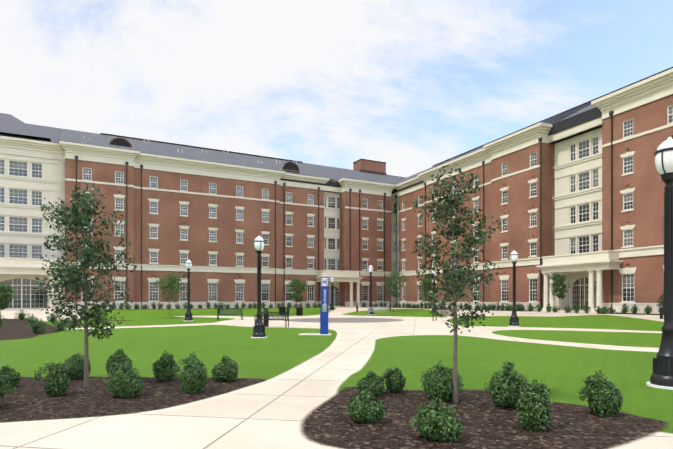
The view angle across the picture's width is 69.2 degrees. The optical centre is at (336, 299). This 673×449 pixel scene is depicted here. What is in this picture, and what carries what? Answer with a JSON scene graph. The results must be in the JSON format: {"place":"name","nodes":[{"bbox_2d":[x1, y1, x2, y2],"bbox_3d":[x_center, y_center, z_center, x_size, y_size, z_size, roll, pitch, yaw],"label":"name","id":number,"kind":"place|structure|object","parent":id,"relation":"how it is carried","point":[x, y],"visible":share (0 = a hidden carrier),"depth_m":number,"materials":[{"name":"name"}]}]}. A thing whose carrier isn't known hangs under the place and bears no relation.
{"place":"outdoors","nodes":[
{"label":"outdoors","id":0,"kind":"place"},
{"bbox_2d":[299,277,331,334],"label":"emergency tower","id":1,"kind":"structure","parent":0,"point":[324,310],"depth_m":21.90,"materials":[{"name":"blue metal"}]},
{"bbox_2d":[0,307,672,448],"bbox_3d":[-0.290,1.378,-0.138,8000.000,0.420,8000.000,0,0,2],"label":"ground","id":2,"kind":"structure","parent":0,"point":[289,387],"depth_m":9.70,"materials":[{"name":"green plant"}]},
{"bbox_2d":[0,281,17,318],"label":"young tree","id":3,"kind":"object","parent":2,"relation":"on","point":[6,293],"visible":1,"depth_m":38.29,"materials":[{"name":"green plant"}]},
{"bbox_2d":[0,309,79,333],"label":"bed shrubs","id":4,"kind":"object","parent":2,"relation":"on","point":[36,325],"visible":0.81,"depth_m":27.39,"materials":[{"name":"green plant"}]},
{"bbox_2d":[34,183,137,386],"bbox_3d":[-4.477,-0.261,8.816,1.668,3.701,1.445,0,0,-24],"label":"tree","id":5,"kind":"object","parent":2,"relation":"on","point":[90,253],"visible":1,"depth_m":8.72,"materials":[{"name":"green plant"}]},
{"bbox_2d":[0,348,238,399],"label":"bed shrubs","id":6,"kind":"object","parent":2,"relation":"on","point":[122,380],"visible":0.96,"depth_m":8.30,"materials":[{"name":"green plant"}]},
{"bbox_2d":[154,271,186,315],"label":"young tree","id":7,"kind":"object","parent":2,"relation":"on","point":[176,286],"visible":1,"depth_m":46.64,"materials":[{"name":"green plant"}]},
{"bbox_2d":[184,260,193,320],"bbox_3d":[-11.071,-0.690,36.522,0.737,4.656,0.737,0,0,2],"label":"lamp post","id":8,"kind":"object","parent":2,"relation":"on","point":[188,314],"visible":0.98,"depth_m":36.41,"materials":[{"name":"black metal"}]},
{"bbox_2d":[0,113,406,310],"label":"building wing","id":9,"kind":"structure","parent":2,"relation":"on","point":[210,214],"depth_m":65.23,"materials":[{"name":"red brick"}]},
{"bbox_2d":[217,309,242,319],"bbox_3d":[-8.282,1.153,37.971,1.950,0.870,0.650,0,0,-23],"label":"bench","id":10,"kind":"object","parent":2,"relation":"on","point":[223,313],"visible":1,"depth_m":37.91,"materials":[{"name":"black metal"}]},
{"bbox_2d":[91,301,386,309],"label":"hedge","id":11,"kind":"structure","parent":2,"relation":"on","point":[208,305],"depth_m":63.95,"materials":[{"name":"green plant"}]},
{"bbox_2d":[251,236,266,337],"bbox_3d":[-3.243,-0.531,20.446,0.686,4.338,0.686,0,0,2],"label":"lamp post","id":12,"kind":"object","parent":2,"relation":"on","point":[259,326],"visible":0.98,"depth_m":20.35,"materials":[{"name":"black metal"}]},
{"bbox_2d":[263,308,268,326],"bbox_3d":[-4.146,1.033,28.671,0.326,1.110,0.318,0,0,2],"label":"bollard","id":13,"kind":"object","parent":2,"relation":"on","point":[266,316],"visible":1,"depth_m":28.53,"materials":[{"name":"black metal"}]},
{"bbox_2d":[254,312,288,326],"bbox_3d":[-3.767,1.153,28.377,1.950,0.870,0.650,0,0,10],"label":"bench","id":14,"kind":"object","parent":2,"relation":"on","point":[282,316],"visible":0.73,"depth_m":28.49,"materials":[{"name":"black metal"}]},
{"bbox_2d":[279,305,285,314],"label":"trash can","id":15,"kind":"object","parent":2,"relation":"on","point":[282,308],"visible":0.92,"depth_m":49.13,"materials":[{"name":"black metal"}]},
{"bbox_2d":[287,277,307,306],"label":"young tree","id":16,"kind":"object","parent":2,"relation":"on","point":[294,284],"visible":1,"depth_m":53.98,"materials":[{"name":"green plant"}]},
{"bbox_2d":[296,306,302,315],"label":"trash can","id":17,"kind":"object","parent":2,"relation":"on","point":[299,310],"visible":1,"depth_m":47.93,"materials":[{"name":"black metal"}]},
{"bbox_2d":[330,278,334,310],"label":"lamp post","id":18,"kind":"object","parent":2,"relation":"on","point":[332,306],"visible":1,"depth_m":60.62,"materials":[{"name":"black metal"}]},
{"bbox_2d":[367,265,374,314],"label":"lamp post","id":19,"kind":"object","parent":2,"relation":"on","point":[370,269],"visible":0.88,"depth_m":49.14,"materials":[{"name":"black metal"}]},
{"bbox_2d":[368,307,388,315],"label":"bench","id":20,"kind":"object","parent":2,"relation":"on","point":[369,310],"visible":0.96,"depth_m":46.65,"materials":[{"name":"silver metal"}]},
{"bbox_2d":[381,268,409,310],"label":"young tree","id":21,"kind":"object","parent":2,"relation":"on","point":[391,283],"visible":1,"depth_m":57.73,"materials":[{"name":"green plant"}]},
{"bbox_2d":[418,275,438,311],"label":"young tree","id":22,"kind":"object","parent":2,"relation":"on","point":[426,284],"visible":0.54,"depth_m":52.00,"materials":[{"name":"green plant"}]},
{"bbox_2d":[432,272,436,308],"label":"lamp post","id":23,"kind":"object","parent":2,"relation":"on","point":[434,273],"visible":0.48,"depth_m":49.66,"materials":[{"name":"black metal"}]},
{"bbox_2d":[433,309,453,320],"bbox_3d":[7.950,1.128,35.827,1.700,0.870,0.650,0,0,37],"label":"bench","id":24,"kind":"object","parent":2,"relation":"on","point":[442,313],"visible":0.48,"depth_m":35.73,"materials":[{"name":"black metal"}]},
{"bbox_2d":[439,264,468,299],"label":"young tree","id":25,"kind":"object","parent":2,"relation":"on","point":[460,284],"visible":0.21,"depth_m":45.40,"materials":[{"name":"green plant"}]},
{"bbox_2d":[411,164,504,402],"bbox_3d":[1.862,-0.255,7.527,1.359,3.688,1.361,0,0,2],"label":"tree","id":26,"kind":"object","parent":2,"relation":"on","point":[450,205],"visible":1,"depth_m":7.51,"materials":[{"name":"green plant"}]},
{"bbox_2d":[346,360,623,442],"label":"bed shrubs","id":27,"kind":"object","parent":2,"relation":"on","point":[507,389],"visible":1,"depth_m":6.59,"materials":[{"name":"green plant"}]},
{"bbox_2d":[508,250,519,326],"bbox_3d":[10.527,-0.655,28.868,0.721,4.554,0.721,0,0,2],"label":"lamp post","id":28,"kind":"object","parent":2,"relation":"on","point":[514,320],"visible":1,"depth_m":28.77,"materials":[{"name":"black metal"}]},
{"bbox_2d":[394,302,659,313],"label":"hedge","id":29,"kind":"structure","parent":2,"relation":"on","point":[602,310],"depth_m":46.56,"materials":[{"name":"green plant"}]},
{"bbox_2d":[391,67,672,313],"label":"building wing","id":30,"kind":"structure","parent":2,"relation":"on","point":[575,195],"depth_m":50.15,"materials":[{"name":"red brick"}]},
{"bbox_2d":[549,273,569,308],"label":"young tree","id":31,"kind":"object","parent":2,"relation":"on","point":[558,279],"visible":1,"depth_m":47.75,"materials":[{"name":"green plant"}]},
{"bbox_2d":[646,137,672,389],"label":"lamp post","id":32,"kind":"object","parent":2,"relation":"on","point":[661,376],"visible":1,"depth_m":8.85,"materials":[{"name":"black metal"}]},
{"bbox_2d":[656,291,663,313],"bbox_3d":[25.912,-0.456,36.565,3.244,3.250,3.252,0,0,2],"label":"shrub","id":33,"kind":"object","parent":2,"relation":"on","point":[662,301],"visible":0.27,"depth_m":37.10,"materials":[{"name":"green plant"}]},
{"bbox_2d":[660,303,662,318],"bbox_3d":[21.441,0.739,32.168,0.204,1.060,0.199,0,0,2],"label":"bollard","id":34,"kind":"object","parent":2,"relation":"on","point":[661,311],"visible":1,"depth_m":32.08,"materials":[{"name":"black metal"}]},
{"bbox_2d":[0,0,672,176],"label":"sky","id":35,"kind":"structure","parent":0,"point":[411,86],"materials":[{"name":"white"}]}
]}

